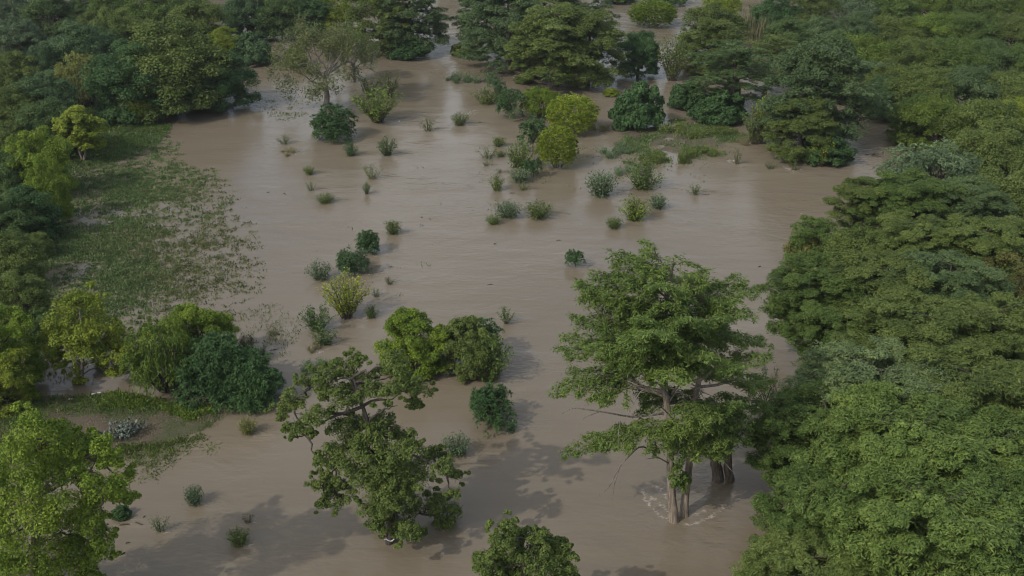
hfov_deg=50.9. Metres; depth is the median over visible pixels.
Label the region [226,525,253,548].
shrub
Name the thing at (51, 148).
broadleaf tree
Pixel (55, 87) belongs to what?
broadleaf tree
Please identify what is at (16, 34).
broadleaf tree
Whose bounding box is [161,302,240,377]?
broadleaf tree
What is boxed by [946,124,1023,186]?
broadleaf tree
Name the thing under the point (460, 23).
cypress tree
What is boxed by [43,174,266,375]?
dry grass
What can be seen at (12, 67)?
broadleaf tree
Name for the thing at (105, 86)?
broadleaf tree
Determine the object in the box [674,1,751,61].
broadleaf tree
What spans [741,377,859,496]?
cypress tree
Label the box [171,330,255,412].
broadleaf tree
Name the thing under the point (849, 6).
broadleaf tree
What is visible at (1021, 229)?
cypress tree
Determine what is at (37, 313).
broadleaf tree
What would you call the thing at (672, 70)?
young tree
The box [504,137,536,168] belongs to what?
shrub
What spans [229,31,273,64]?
vine covered bush
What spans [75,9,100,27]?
broadleaf tree
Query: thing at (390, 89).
sapling
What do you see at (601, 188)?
shrub
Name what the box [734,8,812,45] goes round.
broadleaf tree
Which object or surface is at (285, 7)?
broadleaf tree
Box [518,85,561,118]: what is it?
bush
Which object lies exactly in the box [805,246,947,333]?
cypress tree
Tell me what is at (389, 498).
oak tree
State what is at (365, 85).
sapling
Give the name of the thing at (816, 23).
broadleaf tree
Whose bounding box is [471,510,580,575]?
broadleaf tree
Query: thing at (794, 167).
shrub
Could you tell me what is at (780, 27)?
broadleaf tree
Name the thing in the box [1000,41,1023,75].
broadleaf tree
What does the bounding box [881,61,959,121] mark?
broadleaf tree
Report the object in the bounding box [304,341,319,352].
weed clump
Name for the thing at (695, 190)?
shrub
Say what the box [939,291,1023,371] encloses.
cypress tree
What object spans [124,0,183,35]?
broadleaf tree
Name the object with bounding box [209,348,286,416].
broadleaf tree
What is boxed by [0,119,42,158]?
broadleaf tree
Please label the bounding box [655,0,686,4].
vine covered bush
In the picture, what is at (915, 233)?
cypress tree
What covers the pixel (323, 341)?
shrub
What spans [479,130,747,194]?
drowned sprigs
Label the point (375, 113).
bush
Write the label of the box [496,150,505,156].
shrub
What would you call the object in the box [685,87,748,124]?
vine covered bush
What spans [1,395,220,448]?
withered grass
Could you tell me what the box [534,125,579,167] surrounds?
round bush
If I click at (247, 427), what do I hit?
shrub
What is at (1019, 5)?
broadleaf tree
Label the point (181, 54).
broadleaf tree
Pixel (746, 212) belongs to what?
flood water
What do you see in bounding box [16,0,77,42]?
broadleaf tree
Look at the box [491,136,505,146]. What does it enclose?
shrub
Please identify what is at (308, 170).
shrub
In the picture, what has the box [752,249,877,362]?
cypress tree
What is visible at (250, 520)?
shrub
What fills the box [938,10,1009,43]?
broadleaf tree
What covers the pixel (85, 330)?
broadleaf tree
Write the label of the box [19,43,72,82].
broadleaf tree
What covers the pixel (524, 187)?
shrub
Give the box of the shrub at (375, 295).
[369,287,381,296]
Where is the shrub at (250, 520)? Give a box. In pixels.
[242,513,253,522]
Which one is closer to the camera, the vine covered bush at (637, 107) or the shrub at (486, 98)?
the vine covered bush at (637, 107)
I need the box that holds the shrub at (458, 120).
[450,111,470,125]
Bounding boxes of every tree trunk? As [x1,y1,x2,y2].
[710,459,723,483]
[724,450,734,482]
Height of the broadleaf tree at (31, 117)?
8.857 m
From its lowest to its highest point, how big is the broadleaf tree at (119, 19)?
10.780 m
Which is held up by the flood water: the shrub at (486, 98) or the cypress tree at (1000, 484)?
the shrub at (486, 98)
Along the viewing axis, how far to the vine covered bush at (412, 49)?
194.23 m
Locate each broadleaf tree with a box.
[0,0,29,20]
[0,15,46,55]
[0,50,50,107]
[0,81,46,124]
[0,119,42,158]
[0,125,79,188]
[0,150,30,193]
[0,183,65,239]
[0,191,41,242]
[0,226,49,296]
[0,268,55,334]
[0,300,48,398]
[0,342,41,418]
[0,400,141,575]
[6,69,83,109]
[12,97,78,158]
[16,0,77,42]
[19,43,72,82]
[21,156,74,222]
[21,232,56,255]
[22,307,52,334]
[37,280,132,384]
[38,20,117,82]
[64,0,91,18]
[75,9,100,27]
[78,38,180,124]
[86,0,141,35]
[89,5,150,54]
[93,26,125,53]
[112,13,237,124]
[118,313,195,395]
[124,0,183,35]
[156,0,186,27]
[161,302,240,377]
[165,0,232,45]
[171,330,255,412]
[178,49,262,111]
[207,25,242,54]
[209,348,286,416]
[220,0,281,38]
[250,0,309,38]
[283,43,306,65]
[288,0,332,37]
[315,0,357,37]
[373,306,455,382]
[437,315,502,384]
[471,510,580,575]
[616,30,661,77]
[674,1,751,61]
[702,0,743,15]
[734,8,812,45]
[745,0,803,36]
[745,455,911,575]
[760,15,809,54]
[784,214,838,270]
[787,0,845,26]
[793,14,844,58]
[812,28,847,73]
[818,222,903,261]
[826,0,881,25]
[830,31,899,83]
[834,9,882,41]
[859,74,909,122]
[862,0,922,21]
[862,55,916,115]
[863,13,927,41]
[879,35,946,89]
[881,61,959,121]
[884,92,942,143]
[896,93,978,154]
[903,10,968,49]
[916,0,965,24]
[920,33,992,72]
[932,63,1006,103]
[937,96,1023,156]
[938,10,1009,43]
[946,0,1014,18]
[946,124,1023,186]
[954,36,1023,80]
[962,251,1023,332]
[969,68,1023,101]
[975,164,1023,218]
[979,10,1023,47]
[981,0,1023,18]
[997,138,1023,175]
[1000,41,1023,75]
[1002,96,1023,134]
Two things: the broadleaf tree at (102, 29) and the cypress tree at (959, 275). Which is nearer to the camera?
the cypress tree at (959, 275)
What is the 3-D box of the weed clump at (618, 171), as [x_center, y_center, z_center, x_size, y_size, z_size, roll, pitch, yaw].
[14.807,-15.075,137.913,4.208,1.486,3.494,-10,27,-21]
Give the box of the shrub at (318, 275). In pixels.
[303,258,333,281]
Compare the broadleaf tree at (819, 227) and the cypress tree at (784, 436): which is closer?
the cypress tree at (784, 436)
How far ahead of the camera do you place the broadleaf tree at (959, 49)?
169.99 m
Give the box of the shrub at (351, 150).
[342,140,358,156]
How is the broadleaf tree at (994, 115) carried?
on the ground at (102, 426)
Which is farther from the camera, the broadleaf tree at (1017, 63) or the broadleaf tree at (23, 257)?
the broadleaf tree at (1017, 63)
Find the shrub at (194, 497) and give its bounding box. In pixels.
[182,484,203,506]
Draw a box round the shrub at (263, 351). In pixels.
[260,343,266,355]
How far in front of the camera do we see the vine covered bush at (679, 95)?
163.96 m
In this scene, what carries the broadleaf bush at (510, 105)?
in the flood water
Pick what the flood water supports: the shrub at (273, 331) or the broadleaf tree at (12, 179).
the shrub at (273, 331)
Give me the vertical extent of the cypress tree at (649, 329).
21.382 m
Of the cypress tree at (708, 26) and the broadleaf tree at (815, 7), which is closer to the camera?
the cypress tree at (708, 26)
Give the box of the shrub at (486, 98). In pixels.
[471,86,498,104]
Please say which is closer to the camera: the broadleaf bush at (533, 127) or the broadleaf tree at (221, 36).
the broadleaf bush at (533, 127)
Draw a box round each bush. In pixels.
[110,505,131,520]
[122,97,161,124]
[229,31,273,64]
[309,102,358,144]
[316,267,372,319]
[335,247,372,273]
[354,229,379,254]
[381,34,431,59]
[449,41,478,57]
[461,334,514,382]
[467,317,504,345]
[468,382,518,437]
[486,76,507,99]
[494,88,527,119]
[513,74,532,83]
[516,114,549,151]
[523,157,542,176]
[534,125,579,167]
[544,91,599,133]
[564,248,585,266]
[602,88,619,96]
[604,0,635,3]
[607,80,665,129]
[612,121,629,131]
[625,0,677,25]
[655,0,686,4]
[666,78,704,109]
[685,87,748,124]
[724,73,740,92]
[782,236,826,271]
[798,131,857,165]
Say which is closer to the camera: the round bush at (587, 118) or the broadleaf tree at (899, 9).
the round bush at (587, 118)
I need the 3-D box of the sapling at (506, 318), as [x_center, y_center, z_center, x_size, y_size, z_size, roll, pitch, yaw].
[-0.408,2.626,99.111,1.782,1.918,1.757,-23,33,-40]
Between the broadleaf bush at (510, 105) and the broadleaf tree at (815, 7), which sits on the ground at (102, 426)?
the broadleaf tree at (815, 7)
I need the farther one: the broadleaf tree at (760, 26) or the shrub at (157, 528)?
the broadleaf tree at (760, 26)
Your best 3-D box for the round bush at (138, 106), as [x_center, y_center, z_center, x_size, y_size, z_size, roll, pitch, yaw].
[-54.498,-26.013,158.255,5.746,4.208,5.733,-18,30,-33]
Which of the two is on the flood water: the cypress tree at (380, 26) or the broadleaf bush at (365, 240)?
the broadleaf bush at (365, 240)
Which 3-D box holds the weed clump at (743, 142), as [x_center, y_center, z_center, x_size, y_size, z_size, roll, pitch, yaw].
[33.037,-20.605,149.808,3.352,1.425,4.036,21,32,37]
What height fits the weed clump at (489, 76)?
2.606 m
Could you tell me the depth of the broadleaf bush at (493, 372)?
88.63 m
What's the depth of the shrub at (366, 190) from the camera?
130.74 m
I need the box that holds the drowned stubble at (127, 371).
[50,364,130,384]
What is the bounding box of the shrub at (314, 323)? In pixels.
[297,303,335,332]
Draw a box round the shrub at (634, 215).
[617,194,653,222]
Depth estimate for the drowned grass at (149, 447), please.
80.32 m
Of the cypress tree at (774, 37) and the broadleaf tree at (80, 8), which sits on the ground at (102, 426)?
the broadleaf tree at (80, 8)
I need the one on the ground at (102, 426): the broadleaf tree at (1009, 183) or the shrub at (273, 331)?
the broadleaf tree at (1009, 183)
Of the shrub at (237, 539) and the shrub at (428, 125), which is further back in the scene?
the shrub at (428, 125)
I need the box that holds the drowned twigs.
[259,96,308,120]
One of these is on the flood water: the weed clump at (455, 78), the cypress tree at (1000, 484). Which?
the weed clump at (455, 78)
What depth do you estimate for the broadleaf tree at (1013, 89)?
152.86 m
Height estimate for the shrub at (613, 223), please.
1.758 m
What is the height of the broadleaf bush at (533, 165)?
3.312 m
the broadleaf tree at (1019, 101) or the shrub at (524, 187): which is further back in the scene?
the broadleaf tree at (1019, 101)
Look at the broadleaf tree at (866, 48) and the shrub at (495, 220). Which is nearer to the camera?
the shrub at (495, 220)
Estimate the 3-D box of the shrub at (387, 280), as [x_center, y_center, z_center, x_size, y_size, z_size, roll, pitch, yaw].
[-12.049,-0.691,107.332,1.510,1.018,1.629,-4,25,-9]
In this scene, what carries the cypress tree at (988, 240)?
on the ground at (102, 426)
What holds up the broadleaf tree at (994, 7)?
on the ground at (102, 426)
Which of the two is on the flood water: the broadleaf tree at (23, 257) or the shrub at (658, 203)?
the shrub at (658, 203)
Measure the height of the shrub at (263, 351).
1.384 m
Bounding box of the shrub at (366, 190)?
[362,182,371,193]
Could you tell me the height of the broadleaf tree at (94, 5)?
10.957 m
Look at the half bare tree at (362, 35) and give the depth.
179.49 m
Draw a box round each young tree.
[51,104,109,160]
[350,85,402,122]
[654,34,693,80]
[741,105,769,144]
[752,93,774,139]
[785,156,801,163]
[806,134,835,166]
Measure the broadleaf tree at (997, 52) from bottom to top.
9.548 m
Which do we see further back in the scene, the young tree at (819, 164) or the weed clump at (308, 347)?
the young tree at (819, 164)
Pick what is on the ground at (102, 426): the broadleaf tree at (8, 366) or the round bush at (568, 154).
the broadleaf tree at (8, 366)
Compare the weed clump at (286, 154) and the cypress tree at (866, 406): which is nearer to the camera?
the cypress tree at (866, 406)
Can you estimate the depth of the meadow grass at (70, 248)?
121.59 m
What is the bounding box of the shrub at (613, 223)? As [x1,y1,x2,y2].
[605,216,623,229]
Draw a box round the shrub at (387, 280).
[384,276,395,284]
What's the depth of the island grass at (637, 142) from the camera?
150.32 m
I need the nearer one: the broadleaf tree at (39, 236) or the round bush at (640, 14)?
the broadleaf tree at (39, 236)
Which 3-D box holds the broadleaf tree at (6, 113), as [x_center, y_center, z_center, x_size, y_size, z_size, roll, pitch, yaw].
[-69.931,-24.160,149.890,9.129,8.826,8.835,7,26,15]
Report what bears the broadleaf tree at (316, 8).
on the flood water
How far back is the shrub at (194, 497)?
74.04 m
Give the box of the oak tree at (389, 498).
[263,342,470,549]
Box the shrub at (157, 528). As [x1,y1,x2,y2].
[148,514,169,532]
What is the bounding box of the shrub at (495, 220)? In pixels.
[485,213,502,225]
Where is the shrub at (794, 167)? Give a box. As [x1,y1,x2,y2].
[789,160,800,169]
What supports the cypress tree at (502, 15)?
on the flood water
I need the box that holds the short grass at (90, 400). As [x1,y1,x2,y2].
[0,387,225,465]
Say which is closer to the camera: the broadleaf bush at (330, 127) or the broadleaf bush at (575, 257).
the broadleaf bush at (575, 257)
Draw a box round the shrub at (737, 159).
[733,147,743,163]
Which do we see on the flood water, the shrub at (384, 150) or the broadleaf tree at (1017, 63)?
the shrub at (384, 150)
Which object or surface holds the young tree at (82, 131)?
on the ground at (102, 426)
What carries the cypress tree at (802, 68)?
on the ground at (102, 426)
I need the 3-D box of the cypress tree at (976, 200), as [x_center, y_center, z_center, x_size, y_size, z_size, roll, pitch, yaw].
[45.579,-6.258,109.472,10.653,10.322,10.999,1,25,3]
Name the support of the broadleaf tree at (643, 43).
on the flood water
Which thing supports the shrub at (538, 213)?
on the flood water
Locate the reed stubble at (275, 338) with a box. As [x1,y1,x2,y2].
[238,303,303,359]
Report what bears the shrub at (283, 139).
on the flood water
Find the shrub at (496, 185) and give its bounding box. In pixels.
[488,173,506,190]
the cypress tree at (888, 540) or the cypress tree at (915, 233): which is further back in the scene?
the cypress tree at (915, 233)
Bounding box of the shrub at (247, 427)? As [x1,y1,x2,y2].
[235,414,258,436]
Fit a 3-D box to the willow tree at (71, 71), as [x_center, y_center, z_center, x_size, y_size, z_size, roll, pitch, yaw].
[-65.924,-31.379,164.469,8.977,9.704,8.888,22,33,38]
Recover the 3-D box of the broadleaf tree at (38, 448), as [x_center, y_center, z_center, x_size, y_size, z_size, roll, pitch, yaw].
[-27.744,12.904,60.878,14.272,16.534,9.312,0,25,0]
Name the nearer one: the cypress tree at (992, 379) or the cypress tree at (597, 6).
the cypress tree at (992, 379)
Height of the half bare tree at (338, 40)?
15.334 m
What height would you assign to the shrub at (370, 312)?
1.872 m
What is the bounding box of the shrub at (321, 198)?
[315,193,334,203]
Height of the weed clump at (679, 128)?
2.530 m
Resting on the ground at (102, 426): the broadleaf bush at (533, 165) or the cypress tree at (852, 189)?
the cypress tree at (852, 189)
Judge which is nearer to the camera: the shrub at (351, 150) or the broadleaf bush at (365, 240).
the broadleaf bush at (365, 240)
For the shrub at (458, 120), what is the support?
on the flood water
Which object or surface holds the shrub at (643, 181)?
in the flood water
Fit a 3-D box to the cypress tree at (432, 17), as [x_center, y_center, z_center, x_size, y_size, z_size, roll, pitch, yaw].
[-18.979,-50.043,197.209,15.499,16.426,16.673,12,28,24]
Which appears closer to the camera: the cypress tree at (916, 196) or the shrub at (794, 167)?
the cypress tree at (916, 196)
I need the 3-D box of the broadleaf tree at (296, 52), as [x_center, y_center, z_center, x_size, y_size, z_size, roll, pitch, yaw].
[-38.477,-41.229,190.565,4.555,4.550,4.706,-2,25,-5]
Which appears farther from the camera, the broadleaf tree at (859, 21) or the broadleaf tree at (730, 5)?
the broadleaf tree at (730, 5)
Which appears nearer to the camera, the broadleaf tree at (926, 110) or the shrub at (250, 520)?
the shrub at (250, 520)
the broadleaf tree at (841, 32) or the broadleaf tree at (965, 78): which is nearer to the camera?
the broadleaf tree at (965, 78)
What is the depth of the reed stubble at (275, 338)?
98.23 m
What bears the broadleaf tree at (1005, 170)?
on the ground at (102, 426)
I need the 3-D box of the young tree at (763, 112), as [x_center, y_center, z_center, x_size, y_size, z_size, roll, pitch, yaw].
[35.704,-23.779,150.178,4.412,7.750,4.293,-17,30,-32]
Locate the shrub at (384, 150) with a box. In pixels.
[376,134,397,155]
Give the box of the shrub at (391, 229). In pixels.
[382,219,401,234]
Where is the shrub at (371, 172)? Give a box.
[360,161,383,178]
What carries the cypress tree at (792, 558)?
in the flood water
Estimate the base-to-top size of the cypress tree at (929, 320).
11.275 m
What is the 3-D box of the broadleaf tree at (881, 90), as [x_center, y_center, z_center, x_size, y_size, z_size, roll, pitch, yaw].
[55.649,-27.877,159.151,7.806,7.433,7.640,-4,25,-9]
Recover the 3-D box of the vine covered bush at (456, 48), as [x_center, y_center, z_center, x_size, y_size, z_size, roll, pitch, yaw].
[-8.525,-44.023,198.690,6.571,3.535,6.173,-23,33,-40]
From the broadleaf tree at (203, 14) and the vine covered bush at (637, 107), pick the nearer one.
the vine covered bush at (637, 107)
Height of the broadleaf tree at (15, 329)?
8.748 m
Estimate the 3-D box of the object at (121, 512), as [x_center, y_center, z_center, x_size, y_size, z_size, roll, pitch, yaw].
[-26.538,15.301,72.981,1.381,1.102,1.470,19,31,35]
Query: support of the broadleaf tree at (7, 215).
on the ground at (102, 426)
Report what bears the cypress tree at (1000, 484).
on the ground at (102, 426)
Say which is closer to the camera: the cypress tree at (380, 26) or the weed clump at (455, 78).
the weed clump at (455, 78)
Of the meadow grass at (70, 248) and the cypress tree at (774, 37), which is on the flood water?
the cypress tree at (774, 37)
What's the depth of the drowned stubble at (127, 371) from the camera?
90.47 m
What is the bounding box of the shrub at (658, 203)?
[648,192,668,209]
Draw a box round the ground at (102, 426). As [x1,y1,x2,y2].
[0,0,1023,472]
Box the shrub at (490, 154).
[476,145,497,158]
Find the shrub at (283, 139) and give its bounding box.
[276,134,289,144]
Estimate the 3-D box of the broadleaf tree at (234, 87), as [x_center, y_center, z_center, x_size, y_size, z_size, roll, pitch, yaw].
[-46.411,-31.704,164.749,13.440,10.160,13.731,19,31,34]
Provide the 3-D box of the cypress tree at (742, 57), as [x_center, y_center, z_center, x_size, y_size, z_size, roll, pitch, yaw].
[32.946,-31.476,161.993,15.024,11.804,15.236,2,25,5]
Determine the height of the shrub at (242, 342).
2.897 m
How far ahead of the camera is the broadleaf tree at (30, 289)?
97.15 m
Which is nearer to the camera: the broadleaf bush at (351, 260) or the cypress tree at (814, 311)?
the cypress tree at (814, 311)
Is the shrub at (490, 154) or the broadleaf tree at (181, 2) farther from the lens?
the broadleaf tree at (181, 2)
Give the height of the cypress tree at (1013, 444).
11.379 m
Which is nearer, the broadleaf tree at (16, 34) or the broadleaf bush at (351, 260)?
the broadleaf bush at (351, 260)
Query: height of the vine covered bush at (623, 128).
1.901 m
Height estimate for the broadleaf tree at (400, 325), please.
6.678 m
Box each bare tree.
[261,11,379,107]
[323,28,381,81]
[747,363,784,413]
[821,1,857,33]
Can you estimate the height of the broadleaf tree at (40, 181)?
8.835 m
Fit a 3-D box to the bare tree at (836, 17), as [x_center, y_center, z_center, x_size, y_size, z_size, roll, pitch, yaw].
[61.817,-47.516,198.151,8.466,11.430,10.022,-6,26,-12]
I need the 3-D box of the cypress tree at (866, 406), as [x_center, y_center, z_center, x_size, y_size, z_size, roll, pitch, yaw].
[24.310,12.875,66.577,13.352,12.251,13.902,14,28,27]
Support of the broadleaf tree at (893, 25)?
on the ground at (102, 426)
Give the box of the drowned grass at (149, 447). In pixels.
[113,428,220,483]
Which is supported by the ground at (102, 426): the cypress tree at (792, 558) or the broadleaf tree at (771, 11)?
the broadleaf tree at (771, 11)
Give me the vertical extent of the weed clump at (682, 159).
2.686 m
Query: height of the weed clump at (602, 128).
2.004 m
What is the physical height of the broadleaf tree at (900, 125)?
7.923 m
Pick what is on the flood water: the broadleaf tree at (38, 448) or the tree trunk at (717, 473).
the tree trunk at (717, 473)
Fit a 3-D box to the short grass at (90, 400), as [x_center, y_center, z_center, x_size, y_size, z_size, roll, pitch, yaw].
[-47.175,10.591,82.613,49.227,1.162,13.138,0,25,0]
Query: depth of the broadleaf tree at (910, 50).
170.35 m
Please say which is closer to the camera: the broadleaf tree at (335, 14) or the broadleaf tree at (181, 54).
the broadleaf tree at (181, 54)
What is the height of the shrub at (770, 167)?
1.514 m
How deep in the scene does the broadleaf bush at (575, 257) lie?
110.53 m
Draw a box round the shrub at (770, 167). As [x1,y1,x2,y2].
[765,160,777,168]
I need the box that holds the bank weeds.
[94,389,221,422]
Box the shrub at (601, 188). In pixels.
[580,168,619,199]
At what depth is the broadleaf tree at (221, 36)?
189.34 m
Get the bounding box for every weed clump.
[280,147,295,156]
[299,354,331,374]
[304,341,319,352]
[445,70,461,83]
[458,69,496,83]
[588,122,610,131]
[595,141,630,158]
[611,164,641,175]
[635,149,667,167]
[657,118,724,139]
[673,147,690,163]
[687,142,722,157]
[705,122,738,135]
[736,134,750,145]
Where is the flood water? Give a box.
[0,0,937,575]
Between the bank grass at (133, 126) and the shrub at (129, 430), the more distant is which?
the bank grass at (133, 126)
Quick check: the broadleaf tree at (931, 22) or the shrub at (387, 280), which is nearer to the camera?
the shrub at (387, 280)
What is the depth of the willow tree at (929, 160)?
121.66 m
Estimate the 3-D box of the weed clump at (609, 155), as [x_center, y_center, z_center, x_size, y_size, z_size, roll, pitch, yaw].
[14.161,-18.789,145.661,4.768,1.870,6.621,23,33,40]
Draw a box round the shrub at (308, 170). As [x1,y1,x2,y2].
[302,167,315,174]
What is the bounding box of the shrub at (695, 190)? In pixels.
[681,184,701,194]
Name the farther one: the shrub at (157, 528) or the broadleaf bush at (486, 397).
the broadleaf bush at (486, 397)
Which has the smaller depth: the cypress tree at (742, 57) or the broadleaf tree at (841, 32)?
the cypress tree at (742, 57)
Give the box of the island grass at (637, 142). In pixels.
[609,117,750,167]
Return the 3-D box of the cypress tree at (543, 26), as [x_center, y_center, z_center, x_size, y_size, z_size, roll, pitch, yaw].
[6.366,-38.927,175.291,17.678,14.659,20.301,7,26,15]
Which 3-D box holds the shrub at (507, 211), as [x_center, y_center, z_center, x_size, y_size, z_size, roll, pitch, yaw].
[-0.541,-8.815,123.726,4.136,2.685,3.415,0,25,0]
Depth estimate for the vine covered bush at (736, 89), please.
167.28 m
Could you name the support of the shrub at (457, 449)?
in the flood water
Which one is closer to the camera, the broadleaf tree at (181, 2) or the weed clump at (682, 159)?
the weed clump at (682, 159)
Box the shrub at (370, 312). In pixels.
[364,304,379,318]
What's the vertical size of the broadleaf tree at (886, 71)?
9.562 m
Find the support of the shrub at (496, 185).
on the flood water
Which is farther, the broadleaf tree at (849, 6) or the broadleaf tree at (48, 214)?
the broadleaf tree at (849, 6)
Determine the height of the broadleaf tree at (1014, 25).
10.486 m
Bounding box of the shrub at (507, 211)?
[490,199,523,218]
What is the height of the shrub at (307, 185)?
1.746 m
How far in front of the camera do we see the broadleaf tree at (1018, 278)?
92.39 m
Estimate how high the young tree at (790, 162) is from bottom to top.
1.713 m
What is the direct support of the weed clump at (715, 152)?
on the ground at (102, 426)
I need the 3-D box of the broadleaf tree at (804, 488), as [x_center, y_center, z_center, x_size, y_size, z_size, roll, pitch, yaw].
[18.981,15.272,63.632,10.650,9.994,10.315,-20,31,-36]
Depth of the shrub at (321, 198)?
128.09 m
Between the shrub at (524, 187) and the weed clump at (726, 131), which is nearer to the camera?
the shrub at (524, 187)
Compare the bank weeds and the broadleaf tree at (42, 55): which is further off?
the broadleaf tree at (42, 55)
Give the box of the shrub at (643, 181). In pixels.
[622,161,665,190]
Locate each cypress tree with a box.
[336,0,423,59]
[370,0,452,52]
[449,0,503,54]
[456,0,553,71]
[502,1,604,86]
[504,0,588,46]
[546,238,776,523]
[547,7,629,87]
[575,0,620,40]
[670,16,753,74]
[682,39,777,103]
[728,525,885,575]
[730,32,800,93]
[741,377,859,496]
[751,33,893,143]
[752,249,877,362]
[760,94,838,161]
[775,335,952,448]
[780,293,895,367]
[788,380,1023,536]
[801,445,1023,575]
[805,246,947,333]
[822,175,911,251]
[830,285,1003,380]
[846,166,971,239]
[862,209,975,256]
[867,337,1023,438]
[880,249,1017,319]
[899,468,1023,575]
[910,174,1019,222]
[918,213,1023,280]
[920,396,1023,493]
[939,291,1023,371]
[976,215,1023,267]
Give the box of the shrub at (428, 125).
[419,115,435,131]
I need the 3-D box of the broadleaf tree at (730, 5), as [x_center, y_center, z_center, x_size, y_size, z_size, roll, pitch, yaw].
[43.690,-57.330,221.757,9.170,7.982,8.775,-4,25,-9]
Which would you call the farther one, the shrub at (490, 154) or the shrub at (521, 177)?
the shrub at (490, 154)
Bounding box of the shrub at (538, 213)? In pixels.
[522,198,553,219]
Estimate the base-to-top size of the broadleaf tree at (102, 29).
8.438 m
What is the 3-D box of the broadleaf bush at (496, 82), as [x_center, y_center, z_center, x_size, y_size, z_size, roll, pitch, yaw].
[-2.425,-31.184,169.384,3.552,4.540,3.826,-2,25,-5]
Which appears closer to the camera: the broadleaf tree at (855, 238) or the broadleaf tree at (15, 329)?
the broadleaf tree at (15, 329)
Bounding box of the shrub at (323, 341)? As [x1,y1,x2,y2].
[308,326,337,345]
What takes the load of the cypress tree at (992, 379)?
on the ground at (102, 426)
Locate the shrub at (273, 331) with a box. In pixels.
[266,323,281,335]
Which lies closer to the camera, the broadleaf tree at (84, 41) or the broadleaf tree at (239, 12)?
the broadleaf tree at (84, 41)
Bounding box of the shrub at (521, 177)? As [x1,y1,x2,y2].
[508,166,532,183]
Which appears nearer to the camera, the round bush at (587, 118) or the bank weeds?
the bank weeds
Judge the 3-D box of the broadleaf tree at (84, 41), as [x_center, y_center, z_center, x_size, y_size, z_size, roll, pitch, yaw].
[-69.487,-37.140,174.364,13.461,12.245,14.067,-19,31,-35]
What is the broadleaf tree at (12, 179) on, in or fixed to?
on the ground at (102, 426)
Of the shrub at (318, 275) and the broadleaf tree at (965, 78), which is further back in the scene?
the broadleaf tree at (965, 78)
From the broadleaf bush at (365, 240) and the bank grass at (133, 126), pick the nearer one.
the broadleaf bush at (365, 240)
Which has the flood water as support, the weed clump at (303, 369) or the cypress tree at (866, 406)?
the weed clump at (303, 369)
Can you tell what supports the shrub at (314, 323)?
on the ground at (102, 426)
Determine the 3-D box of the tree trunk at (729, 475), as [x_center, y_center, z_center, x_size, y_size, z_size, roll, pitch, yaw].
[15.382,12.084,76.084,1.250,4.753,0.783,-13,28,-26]
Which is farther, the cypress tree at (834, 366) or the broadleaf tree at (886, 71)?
the broadleaf tree at (886, 71)
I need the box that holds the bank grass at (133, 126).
[0,99,172,171]
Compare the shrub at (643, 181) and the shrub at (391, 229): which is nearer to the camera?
the shrub at (391, 229)
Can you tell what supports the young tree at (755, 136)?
in the flood water
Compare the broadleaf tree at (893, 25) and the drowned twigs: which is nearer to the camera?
the drowned twigs
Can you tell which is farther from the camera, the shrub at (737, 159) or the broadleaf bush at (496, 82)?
the broadleaf bush at (496, 82)
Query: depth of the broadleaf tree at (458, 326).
89.27 m
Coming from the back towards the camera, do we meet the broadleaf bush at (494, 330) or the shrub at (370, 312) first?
the shrub at (370, 312)
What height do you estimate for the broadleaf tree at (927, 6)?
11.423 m
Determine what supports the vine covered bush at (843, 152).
on the ground at (102, 426)
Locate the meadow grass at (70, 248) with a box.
[0,125,231,376]
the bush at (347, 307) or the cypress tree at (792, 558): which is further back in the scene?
the bush at (347, 307)
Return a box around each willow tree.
[50,51,102,106]
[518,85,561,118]
[872,136,982,184]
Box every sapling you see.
[358,75,382,98]
[375,72,399,97]
[498,305,513,323]
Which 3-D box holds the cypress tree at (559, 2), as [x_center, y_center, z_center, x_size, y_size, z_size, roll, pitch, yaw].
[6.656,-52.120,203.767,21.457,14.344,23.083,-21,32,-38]
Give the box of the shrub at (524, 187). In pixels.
[516,182,534,190]
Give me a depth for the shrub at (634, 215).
122.61 m
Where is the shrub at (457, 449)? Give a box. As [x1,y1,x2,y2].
[441,430,471,458]
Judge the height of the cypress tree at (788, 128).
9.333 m
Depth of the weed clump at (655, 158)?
141.48 m
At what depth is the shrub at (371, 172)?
136.10 m
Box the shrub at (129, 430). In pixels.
[97,414,147,440]
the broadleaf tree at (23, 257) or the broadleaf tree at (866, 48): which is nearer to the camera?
the broadleaf tree at (23, 257)
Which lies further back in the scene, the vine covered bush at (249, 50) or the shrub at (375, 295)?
the vine covered bush at (249, 50)
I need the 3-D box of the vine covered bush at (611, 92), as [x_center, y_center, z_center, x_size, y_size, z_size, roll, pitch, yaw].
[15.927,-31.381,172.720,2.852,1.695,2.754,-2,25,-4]
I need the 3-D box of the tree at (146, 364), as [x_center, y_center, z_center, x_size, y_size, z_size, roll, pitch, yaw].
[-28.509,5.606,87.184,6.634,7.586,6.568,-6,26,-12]
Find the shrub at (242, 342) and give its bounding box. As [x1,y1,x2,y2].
[237,331,254,349]
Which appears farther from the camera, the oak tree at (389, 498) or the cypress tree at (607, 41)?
the cypress tree at (607, 41)
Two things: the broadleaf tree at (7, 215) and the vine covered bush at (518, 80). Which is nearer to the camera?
the broadleaf tree at (7, 215)
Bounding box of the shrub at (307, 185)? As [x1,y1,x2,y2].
[305,179,315,190]
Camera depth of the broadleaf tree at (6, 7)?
212.32 m
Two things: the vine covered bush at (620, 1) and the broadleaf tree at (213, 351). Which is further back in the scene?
the vine covered bush at (620, 1)

